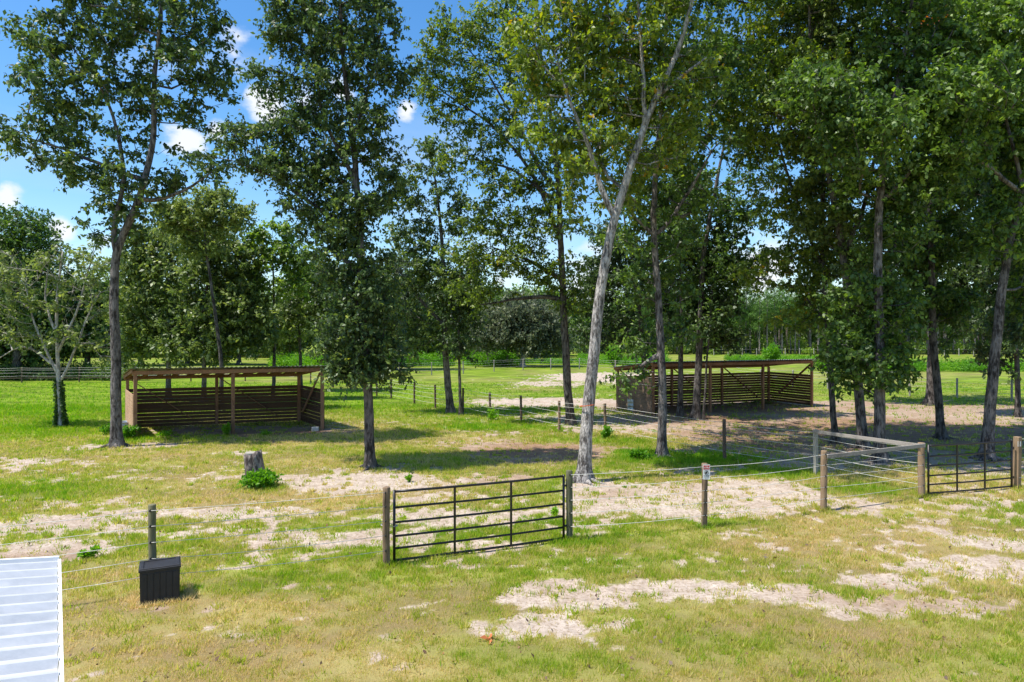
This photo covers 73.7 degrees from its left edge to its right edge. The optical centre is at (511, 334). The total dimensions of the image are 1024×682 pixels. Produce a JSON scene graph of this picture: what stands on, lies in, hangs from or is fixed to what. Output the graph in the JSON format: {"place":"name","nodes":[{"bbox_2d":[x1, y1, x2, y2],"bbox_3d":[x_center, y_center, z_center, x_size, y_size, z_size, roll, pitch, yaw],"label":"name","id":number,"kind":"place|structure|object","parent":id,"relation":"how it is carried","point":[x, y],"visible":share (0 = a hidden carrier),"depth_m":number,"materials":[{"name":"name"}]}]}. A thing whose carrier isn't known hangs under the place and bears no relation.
{"place":"outdoors","nodes":[
{"label":"outdoors","id":0,"kind":"place"},
{"bbox_2d":[0,0,1015,332],"label":"sky","id":1,"kind":"structure","parent":0,"point":[37,190],"materials":[{"name":"blue"}]},
{"bbox_2d":[0,381,1023,681],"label":"grass","id":2,"kind":"structure","parent":0,"point":[190,585],"depth_m":13.85,"materials":[{"name":"green plant"}]},
{"bbox_2d":[0,337,1023,681],"bbox_3d":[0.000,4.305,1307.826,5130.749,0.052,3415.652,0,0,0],"label":"ground","id":3,"kind":"structure","parent":0,"point":[518,375],"depth_m":14.94,"materials":[{"name":"beige soil"}]},
{"bbox_2d":[0,556,63,681],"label":"metal roof","id":4,"kind":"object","parent":3,"relation":"on","point":[31,634],"visible":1,"depth_m":4.21,"materials":[{"name":"metal"}]},
{"bbox_2d":[0,283,77,367],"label":"tree","id":5,"kind":"object","parent":3,"relation":"on","point":[31,356],"visible":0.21,"depth_m":66.84,"materials":[{"name":"green plant"}]},
{"bbox_2d":[0,198,85,376],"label":"tree","id":6,"kind":"object","parent":3,"relation":"on","point":[19,241],"visible":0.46,"depth_m":65.33,"materials":[{"name":"green plant"}]},
{"bbox_2d":[0,233,130,427],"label":"ivy tree","id":7,"kind":"object","parent":3,"relation":"on","point":[60,418],"visible":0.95,"depth_m":31.93,"materials":[{"name":"green plant"}]},
{"bbox_2d":[0,358,148,381],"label":"hedge growth","id":8,"kind":"object","parent":3,"relation":"on","point":[36,371],"visible":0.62,"depth_m":65.03,"materials":[{"name":"green plant"}]},
{"bbox_2d":[76,544,101,558],"bbox_3d":[-8.140,4.204,13.136,0.317,0.316,0.446,0,0,40],"label":"weed clump","id":9,"kind":"object","parent":3,"relation":"on","point":[91,553],"visible":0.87,"depth_m":13.12,"materials":[{"name":"green plant"}]},
{"bbox_2d":[29,262,151,367],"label":"tree","id":10,"kind":"object","parent":3,"relation":"on","point":[88,329],"visible":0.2,"depth_m":68.31,"materials":[{"name":"green plant"}]},
{"bbox_2d":[99,422,109,433],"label":"weed clump","id":11,"kind":"object","parent":3,"relation":"on","point":[105,429],"visible":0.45,"depth_m":29.46,"materials":[{"name":"green plant"}]},
{"bbox_2d":[0,0,248,448],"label":"shade tree","id":12,"kind":"object","parent":3,"relation":"on","point":[54,48],"visible":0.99,"depth_m":26.25,"materials":[{"name":"green plant"}]},
{"bbox_2d":[122,420,128,428],"bbox_3d":[-17.144,4.061,30.164,0.827,0.478,0.827,0,0,0],"label":"water tub","id":13,"kind":"object","parent":3,"relation":"on","point":[125,422],"visible":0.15,"depth_m":29.88,"materials":[{"name":"grey metal"}]},
{"bbox_2d":[122,425,140,438],"bbox_3d":[-15.843,4.003,28.175,0.900,0.669,0.661,0,0,-15],"label":"weed clump","id":14,"kind":"object","parent":3,"relation":"on","point":[129,431],"visible":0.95,"depth_m":28.10,"materials":[{"name":"green plant"}]},
{"bbox_2d":[107,272,163,364],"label":"tree","id":15,"kind":"object","parent":3,"relation":"on","point":[145,316],"depth_m":95.72,"materials":[{"name":"green plant"}]},
{"bbox_2d":[0,366,296,382],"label":"wire fence","id":16,"kind":"object","parent":3,"relation":"on","point":[22,378],"visible":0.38,"depth_m":61.95,"materials":[{"name":"grey metal"}]},
{"bbox_2d":[99,218,217,398],"bbox_3d":[-23.592,-1.857,45.576,8.042,12.614,6.023,0,0,0],"label":"tree","id":17,"kind":"object","parent":3,"relation":"on","point":[137,263],"visible":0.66,"depth_m":44.32,"materials":[{"name":"green plant"}]},
{"bbox_2d":[138,556,180,604],"bbox_3d":[-5.731,4.013,11.119,0.606,0.614,0.490,0,0,-27],"label":"storage box","id":18,"kind":"object","parent":3,"relation":"on","point":[159,579],"visible":0.98,"depth_m":10.93,"materials":[{"name":"black plastic"}]},
{"bbox_2d":[156,428,171,436],"bbox_3d":[-14.629,4.147,28.736,0.585,0.409,0.572,0,0,0],"label":"weed clump","id":19,"kind":"object","parent":3,"relation":"on","point":[166,433],"visible":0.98,"depth_m":28.68,"materials":[{"name":"green plant"}]},
{"bbox_2d":[172,282,209,363],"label":"tree","id":20,"kind":"object","parent":3,"relation":"on","point":[202,296],"depth_m":99.67,"materials":[{"name":"green plant"}]},
{"bbox_2d":[0,486,389,589],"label":"wire fence","id":21,"kind":"object","parent":3,"relation":"on","point":[152,550],"visible":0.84,"depth_m":11.75,"materials":[{"name":"grey wood"}]},
{"bbox_2d":[144,181,259,410],"bbox_3d":[-17.434,-2.135,38.590,6.350,13.170,3.691,0,0,0],"label":"tree","id":22,"kind":"object","parent":3,"relation":"on","point":[178,217],"visible":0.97,"depth_m":38.10,"materials":[{"name":"green plant"}]},
{"bbox_2d":[143,221,289,397],"bbox_3d":[-18.928,-1.841,43.870,8.799,12.581,5.830,0,0,0],"label":"tree","id":23,"kind":"object","parent":3,"relation":"on","point":[238,334],"visible":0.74,"depth_m":43.15,"materials":[{"name":"green plant"}]},
{"bbox_2d":[121,365,325,435],"bbox_3d":[-13.139,2.929,31.198,8.952,3.142,4.050,0,0,-21],"label":"horse shelter","id":24,"kind":"object","parent":3,"relation":"on","point":[134,406],"visible":0.93,"depth_m":32.29,"materials":[{"name":"wood"}]},
{"bbox_2d":[221,421,230,433],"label":"weed clump","id":25,"kind":"object","parent":3,"relation":"on","point":[226,428],"visible":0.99,"depth_m":29.36,"materials":[{"name":"green plant"}]},
{"bbox_2d":[203,284,280,364],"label":"tree","id":26,"kind":"object","parent":3,"relation":"on","point":[238,361],"visible":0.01,"depth_m":97.73,"materials":[{"name":"green plant"}]},
{"bbox_2d":[243,450,265,474],"bbox_3d":[-7.526,3.919,20.117,0.678,1.077,0.691,0,0,44],"label":"tree stump","id":27,"kind":"object","parent":3,"relation":"on","point":[254,460],"visible":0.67,"depth_m":19.91,"materials":[{"name":"grey wood"}]},
{"bbox_2d":[236,466,285,488],"bbox_3d":[-7.078,4.056,19.252,1.210,0.683,1.244,0,0,0],"label":"weed clump","id":28,"kind":"object","parent":3,"relation":"on","point":[260,478],"visible":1,"depth_m":19.05,"materials":[{"name":"green plant"}]},
{"bbox_2d":[261,430,271,435],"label":"weed clump","id":29,"kind":"object","parent":3,"relation":"on","point":[266,432],"visible":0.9,"depth_m":29.14,"materials":[{"name":"green plant"}]},
{"bbox_2d":[234,214,328,395],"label":"tree","id":30,"kind":"object","parent":3,"relation":"on","point":[284,247],"visible":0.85,"depth_m":44.35,"materials":[{"name":"green plant"}]},
{"bbox_2d":[263,293,321,357],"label":"tree","id":31,"kind":"object","parent":3,"relation":"on","point":[291,345],"visible":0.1,"depth_m":119.00,"materials":[{"name":"green plant"}]},
{"bbox_2d":[251,254,344,388],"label":"tree","id":32,"kind":"object","parent":3,"relation":"on","point":[294,306],"visible":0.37,"depth_m":51.35,"materials":[{"name":"green plant"}]},
{"bbox_2d":[23,281,576,357],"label":"woodland","id":33,"kind":"object","parent":3,"relation":"on","point":[297,350],"depth_m":131.78,"materials":[{"name":"green plant"}]},
{"bbox_2d":[182,0,433,470],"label":"shade tree","id":34,"kind":"object","parent":3,"relation":"on","point":[357,352],"visible":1,"depth_m":21.72,"materials":[{"name":"green plant"}]},
{"bbox_2d":[305,299,344,342],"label":"tree","id":35,"kind":"object","parent":3,"relation":"on","point":[321,328],"visible":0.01,"depth_m":90.56,"materials":[{"name":"green plant"}]},
{"bbox_2d":[369,247,439,369],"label":"tree","id":36,"kind":"object","parent":3,"relation":"on","point":[406,295],"visible":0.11,"depth_m":83.02,"materials":[{"name":"green plant"}]},
{"bbox_2d":[404,473,412,481],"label":"weed clump","id":37,"kind":"object","parent":3,"relation":"on","point":[408,477],"visible":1,"depth_m":20.00,"materials":[{"name":"green plant"}]},
{"bbox_2d":[393,281,441,354],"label":"tree","id":38,"kind":"object","parent":3,"relation":"on","point":[435,342],"visible":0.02,"depth_m":120.88,"materials":[{"name":"green plant"}]},
{"bbox_2d":[369,133,502,413],"bbox_3d":[-4.266,-3.386,37.496,7.564,15.672,5.337,0,0,0],"label":"shade tree","id":39,"kind":"object","parent":3,"relation":"on","point":[422,274],"visible":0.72,"depth_m":37.08,"materials":[{"name":"green plant"}]},
{"bbox_2d":[427,261,493,415],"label":"shade tree","id":40,"kind":"object","parent":3,"relation":"on","point":[458,346],"visible":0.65,"depth_m":36.33,"materials":[{"name":"green plant"}]},
{"bbox_2d":[267,349,672,366],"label":"hedge","id":41,"kind":"object","parent":3,"relation":"on","point":[293,360],"visible":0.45,"depth_m":96.19,"materials":[{"name":"green plant"}]},
{"bbox_2d":[426,279,526,355],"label":"tree","id":42,"kind":"object","parent":3,"relation":"on","point":[497,298],"visible":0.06,"depth_m":102.69,"materials":[{"name":"green plant"}]},
{"bbox_2d":[480,634,497,643],"bbox_3d":[-0.306,4.275,9.561,0.204,0.133,0.217,0,0,40],"label":"fallen sprig","id":43,"kind":"object","parent":3,"relation":"on","point":[486,637],"visible":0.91,"depth_m":9.56,"materials":[{"name":"orange plant"}]},
{"bbox_2d":[487,406,498,419],"bbox_3d":[-0.983,3.958,34.523,0.708,0.761,0.847,0,0,0],"label":"weed clump","id":44,"kind":"object","parent":3,"relation":"on","point":[491,415],"visible":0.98,"depth_m":34.45,"materials":[{"name":"green plant"}]},
{"bbox_2d":[406,0,597,425],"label":"shade tree","id":45,"kind":"object","parent":3,"relation":"on","point":[468,29],"visible":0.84,"depth_m":32.62,"materials":[{"name":"green plant"}]},
{"bbox_2d":[4,421,1018,681],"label":"leaf litter","id":46,"kind":"object","parent":3,"relation":"on","point":[550,555],"visible":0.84,"depth_m":11.73,"materials":[{"name":"brown plant"}]},
{"bbox_2d":[454,285,580,366],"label":"tree","id":47,"kind":"object","parent":3,"relation":"on","point":[528,327],"visible":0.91,"depth_m":91.02,"materials":[{"name":"green plant"}]},
{"bbox_2d":[495,282,591,359],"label":"tree","id":48,"kind":"object","parent":3,"relation":"on","point":[572,318],"visible":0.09,"depth_m":116.11,"materials":[{"name":"green plant"}]},
{"bbox_2d":[550,506,558,515],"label":"weed clump","id":49,"kind":"object","parent":3,"relation":"on","point":[554,510],"visible":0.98,"depth_m":16.17,"materials":[{"name":"green plant"}]},
{"bbox_2d":[600,425,613,437],"bbox_3d":[3.907,3.995,28.340,0.648,0.684,0.568,0,0,0],"label":"weed clump","id":50,"kind":"object","parent":3,"relation":"on","point":[606,431],"visible":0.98,"depth_m":28.26,"materials":[{"name":"green plant"}]},
{"bbox_2d":[310,373,916,483],"bbox_3d":[-4.053,3.697,40.200,1.164,1.612,53.280,0,0,-34],"label":"wire fence","id":51,"kind":"object","parent":3,"relation":"on","point":[814,445],"visible":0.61,"depth_m":24.87,"materials":[{"name":"brown wood"}]},
{"bbox_2d":[602,342,624,366],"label":"sapling","id":52,"kind":"object","parent":3,"relation":"on","point":[614,357],"visible":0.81,"depth_m":90.21,"materials":[{"name":"green plant"}]},
{"bbox_2d":[492,0,739,486],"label":"leaning tree","id":53,"kind":"object","parent":3,"relation":"on","point":[586,33],"visible":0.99,"depth_m":20.24,"materials":[{"name":"green plant"}]},
{"bbox_2d":[566,209,678,413],"bbox_3d":[6.337,-1.372,38.497,7.022,11.644,5.114,0,0,0],"label":"shade tree","id":54,"kind":"object","parent":3,"relation":"on","point":[610,320],"visible":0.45,"depth_m":37.73,"materials":[{"name":"green plant"}]},
{"bbox_2d":[627,398,638,411],"bbox_3d":[6.904,3.951,38.602,0.786,0.698,0.787,0,0,0],"label":"water tub","id":55,"kind":"object","parent":3,"relation":"on","point":[629,403],"visible":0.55,"depth_m":38.33,"materials":[{"name":"grey metal"}]},
{"bbox_2d":[627,446,655,459],"bbox_3d":[4.429,4.103,23.665,0.982,0.544,0.841,0,0,-12],"label":"weed clump","id":56,"kind":"object","parent":3,"relation":"on","point":[637,454],"visible":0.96,"depth_m":23.47,"materials":[{"name":"green plant"}]},
{"bbox_2d":[633,303,649,323],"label":"pine tree","id":57,"kind":"object","parent":3,"relation":"on","point":[644,313],"visible":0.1,"depth_m":150.66,"materials":[{"name":"green plant"}]},
{"bbox_2d":[637,299,652,353],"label":"pine tree","id":58,"kind":"object","parent":3,"relation":"on","point":[646,322],"visible":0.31,"depth_m":151.16,"materials":[{"name":"green plant"}]},
{"bbox_2d":[594,0,762,458],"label":"shade tree","id":59,"kind":"object","parent":3,"relation":"on","point":[664,208],"visible":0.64,"depth_m":24.28,"materials":[{"name":"green plant"}]},
{"bbox_2d":[642,163,738,416],"bbox_3d":[9.448,-2.512,36.800,5.292,13.923,5.073,0,0,34],"label":"shade tree","id":60,"kind":"object","parent":3,"relation":"on","point":[667,317],"visible":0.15,"depth_m":36.07,"materials":[{"name":"green plant"}]},
{"bbox_2d":[399,358,1022,400],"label":"wire fence","id":61,"kind":"object","parent":3,"relation":"on","point":[909,384],"visible":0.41,"depth_m":57.57,"materials":[{"name":"grey metal"}]},
{"bbox_2d":[614,359,812,414],"bbox_3d":[12.151,2.961,40.578,11.990,3.079,4.100,0,0,-24],"label":"horse shelter","id":62,"kind":"object","parent":3,"relation":"on","point":[650,400],"visible":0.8,"depth_m":41.88,"materials":[{"name":"wood"}]},
{"bbox_2d":[648,147,786,419],"bbox_3d":[10.844,-3.313,35.901,7.337,15.527,5.099,0,0,0],"label":"shade tree","id":63,"kind":"object","parent":3,"relation":"on","point":[718,281],"visible":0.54,"depth_m":34.92,"materials":[{"name":"green plant"}]},
{"bbox_2d":[682,282,755,420],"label":"shade tree","id":64,"kind":"object","parent":3,"relation":"on","point":[724,311],"visible":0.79,"depth_m":34.55,"materials":[{"name":"green plant"}]},
{"bbox_2d":[725,295,744,354],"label":"pine tree","id":65,"kind":"object","parent":3,"relation":"on","point":[734,320],"visible":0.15,"depth_m":150.48,"materials":[{"name":"green plant"}]},
{"bbox_2d":[733,295,750,338],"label":"pine tree","id":66,"kind":"object","parent":3,"relation":"on","point":[742,321],"visible":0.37,"depth_m":152.62,"materials":[{"name":"green plant"}]},
{"bbox_2d":[566,442,924,539],"bbox_3d":[6.130,3.672,16.130,10.634,1.662,0.485,0,0,-22],"label":"wire fence","id":67,"kind":"object","parent":3,"relation":"on","point":[705,490],"visible":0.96,"depth_m":15.33,"materials":[{"name":"brown wood"}]},
{"bbox_2d":[380,474,566,560],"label":"tube gate","id":68,"kind":"structure","parent":67,"relation":"attached to","point":[454,516],"depth_m":13.49,"materials":[{"name":"metal"}]},
{"bbox_2d":[703,464,709,478],"bbox_3d":[4.311,3.035,15.125,0.164,0.330,0.010,0,0,-3],"label":"warning sign","id":69,"kind":"object","parent":67,"relation":"attached to","point":[706,471],"visible":1,"depth_m":15.12,"materials":[{"name":"white metal"}]},
{"bbox_2d":[813,430,925,458],"bbox_3d":[8.664,2.949,18.934,3.552,0.142,3.384,0,0,-24],"label":"board brace","id":70,"kind":"object","parent":67,"relation":"attached to","point":[908,445],"visible":1,"depth_m":18.00,"materials":[{"name":"grey wood"}]},
{"bbox_2d":[735,286,757,353],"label":"pine tree","id":71,"kind":"object","parent":3,"relation":"on","point":[749,309],"visible":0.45,"depth_m":153.21,"materials":[{"name":"green plant"}]},
{"bbox_2d":[743,283,761,353],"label":"pine tree","id":72,"kind":"object","parent":3,"relation":"on","point":[756,296],"visible":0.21,"depth_m":155.96,"materials":[{"name":"green plant"}]},
{"bbox_2d":[747,290,763,353],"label":"pine tree","id":73,"kind":"object","parent":3,"relation":"on","point":[758,314],"visible":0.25,"depth_m":157.21,"materials":[{"name":"green plant"}]},
{"bbox_2d":[750,297,770,354],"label":"pine tree","id":74,"kind":"object","parent":3,"relation":"on","point":[756,315],"visible":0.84,"depth_m":150.41,"materials":[{"name":"green plant"}]},
{"bbox_2d":[753,288,769,346],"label":"pine tree","id":75,"kind":"object","parent":3,"relation":"on","point":[765,299],"visible":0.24,"depth_m":157.06,"materials":[{"name":"green plant"}]},
{"bbox_2d":[756,286,778,351],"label":"pine tree","id":76,"kind":"object","parent":3,"relation":"on","point":[768,309],"visible":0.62,"depth_m":150.44,"materials":[{"name":"green plant"}]},
{"bbox_2d":[761,342,781,359],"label":"bush","id":77,"kind":"object","parent":3,"relation":"on","point":[772,353],"visible":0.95,"depth_m":103.78,"materials":[{"name":"green plant"}]},
{"bbox_2d":[768,299,783,344],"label":"pine tree","id":78,"kind":"object","parent":3,"relation":"on","point":[775,324],"visible":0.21,"depth_m":154.93,"materials":[{"name":"green plant"}]},
{"bbox_2d":[768,288,790,346],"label":"pine tree","id":79,"kind":"object","parent":3,"relation":"on","point":[774,304],"visible":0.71,"depth_m":151.34,"materials":[{"name":"green plant"}]},
{"bbox_2d":[772,282,786,352],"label":"pine tree","id":80,"kind":"object","parent":3,"relation":"on","point":[779,329],"visible":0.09,"depth_m":166.81,"materials":[{"name":"green plant"}]},
{"bbox_2d":[700,0,859,444],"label":"shade tree","id":81,"kind":"object","parent":3,"relation":"on","point":[752,111],"visible":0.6,"depth_m":27.20,"materials":[{"name":"green plant"}]},
{"bbox_2d":[571,291,989,349],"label":"woodland","id":82,"kind":"object","parent":3,"relation":"on","point":[814,334],"visible":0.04,"depth_m":177.88,"materials":[{"name":"green plant"}]},
{"bbox_2d":[773,295,788,350],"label":"pine tree","id":83,"kind":"object","parent":3,"relation":"on","point":[780,299],"visible":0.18,"depth_m":155.37,"materials":[{"name":"green plant"}]},
{"bbox_2d":[775,277,794,353],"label":"pine tree","id":84,"kind":"object","parent":3,"relation":"on","point":[782,298],"visible":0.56,"depth_m":151.23,"materials":[{"name":"green plant"}]},
{"bbox_2d":[780,280,789,352],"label":"pine tree","id":85,"kind":"object","parent":3,"relation":"on","point":[784,307],"visible":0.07,"depth_m":159.61,"materials":[{"name":"green plant"}]},
{"bbox_2d":[786,299,793,353],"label":"pine tree","id":86,"kind":"object","parent":3,"relation":"on","point":[790,336],"visible":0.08,"depth_m":155.48,"materials":[{"name":"green plant"}]},
{"bbox_2d":[784,293,799,353],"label":"pine tree","id":87,"kind":"object","parent":3,"relation":"on","point":[794,344],"visible":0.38,"depth_m":151.36,"materials":[{"name":"green plant"}]},
{"bbox_2d":[573,334,1023,354],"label":"undergrowth","id":88,"kind":"object","parent":3,"relation":"on","point":[804,346],"visible":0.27,"depth_m":154.63,"materials":[{"name":"green plant"}]},
{"bbox_2d":[795,293,806,353],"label":"pine tree","id":89,"kind":"object","parent":3,"relation":"on","point":[798,327],"visible":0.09,"depth_m":152.54,"materials":[{"name":"green plant"}]},
{"bbox_2d":[802,304,815,352],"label":"pine tree","id":90,"kind":"object","parent":3,"relation":"on","point":[808,331],"visible":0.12,"depth_m":160.54,"materials":[{"name":"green plant"}]},
{"bbox_2d":[803,288,817,352],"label":"pine tree","id":91,"kind":"object","parent":3,"relation":"on","point":[809,330],"visible":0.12,"depth_m":152.81,"materials":[{"name":"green plant"}]},
{"bbox_2d":[806,357,826,370],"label":"bush","id":92,"kind":"object","parent":3,"relation":"on","point":[819,364],"visible":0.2,"depth_m":81.62,"materials":[{"name":"green plant"}]},
{"bbox_2d":[815,290,821,353],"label":"pine tree","id":93,"kind":"object","parent":3,"relation":"on","point":[818,327],"visible":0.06,"depth_m":151.26,"materials":[{"name":"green plant"}]},
{"bbox_2d":[763,0,908,449],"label":"shade tree","id":94,"kind":"object","parent":3,"relation":"on","point":[838,230],"visible":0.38,"depth_m":26.01,"materials":[{"name":"green plant"}]},
{"bbox_2d":[713,348,1019,355],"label":"wire fence","id":95,"kind":"object","parent":3,"relation":"on","point":[813,351],"visible":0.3,"depth_m":143.75,"materials":[{"name":"grey metal"}]},
{"bbox_2d":[724,353,1023,371],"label":"weeds","id":96,"kind":"object","parent":3,"relation":"on","point":[961,365],"visible":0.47,"depth_m":81.60,"materials":[{"name":"green plant"}]},
{"bbox_2d":[761,0,990,464],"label":"shade tree","id":97,"kind":"object","parent":3,"relation":"on","point":[883,118],"visible":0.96,"depth_m":22.84,"materials":[{"name":"green plant"}]},
{"bbox_2d":[815,151,990,405],"bbox_3d":[24.926,-3.985,43.339,12.154,16.869,7.355,0,0,0],"label":"shade tree","id":98,"kind":"object","parent":3,"relation":"on","point":[929,398],"visible":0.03,"depth_m":41.93,"materials":[{"name":"green plant"}]},
{"bbox_2d":[937,305,944,353],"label":"pine tree","id":99,"kind":"object","parent":3,"relation":"on","point":[937,335],"visible":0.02,"depth_m":150.99,"materials":[{"name":"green plant"}]},
{"bbox_2d":[940,311,951,338],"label":"pine tree","id":100,"kind":"object","parent":3,"relation":"on","point":[947,329],"visible":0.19,"depth_m":152.37,"materials":[{"name":"green plant"}]},
{"bbox_2d":[882,0,1022,439],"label":"shade tree","id":101,"kind":"object","parent":3,"relation":"on","point":[959,300],"visible":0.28,"depth_m":28.33,"materials":[{"name":"green plant"}]},
{"bbox_2d":[889,0,1023,460],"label":"leaning tree","id":102,"kind":"object","parent":3,"relation":"on","point":[1000,93],"visible":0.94,"depth_m":22.99,"materials":[{"name":"green plant"}]},
{"bbox_2d":[927,440,1013,494],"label":"tube gate","id":103,"kind":"structure","parent":3,"relation":"on","point":[1011,477],"depth_m":18.64,"materials":[{"name":"metal"}]},
{"bbox_2d":[944,168,1023,417],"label":"shade tree","id":104,"kind":"object","parent":3,"relation":"on","point":[964,280],"visible":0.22,"depth_m":36.11,"materials":[{"name":"green plant"}]},
{"bbox_2d":[973,65,1023,349],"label":"shade tree","id":105,"kind":"object","parent":3,"relation":"on","point":[1014,333],"visible":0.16,"depth_m":31.17,"materials":[{"name":"green plant"}]},
{"bbox_2d":[1013,436,1023,487],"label":"fence post","id":106,"kind":"object","parent":3,"relation":"on","point":[1017,457],"visible":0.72,"depth_m":19.15,"materials":[{"name":"brown wood"}]}
]}

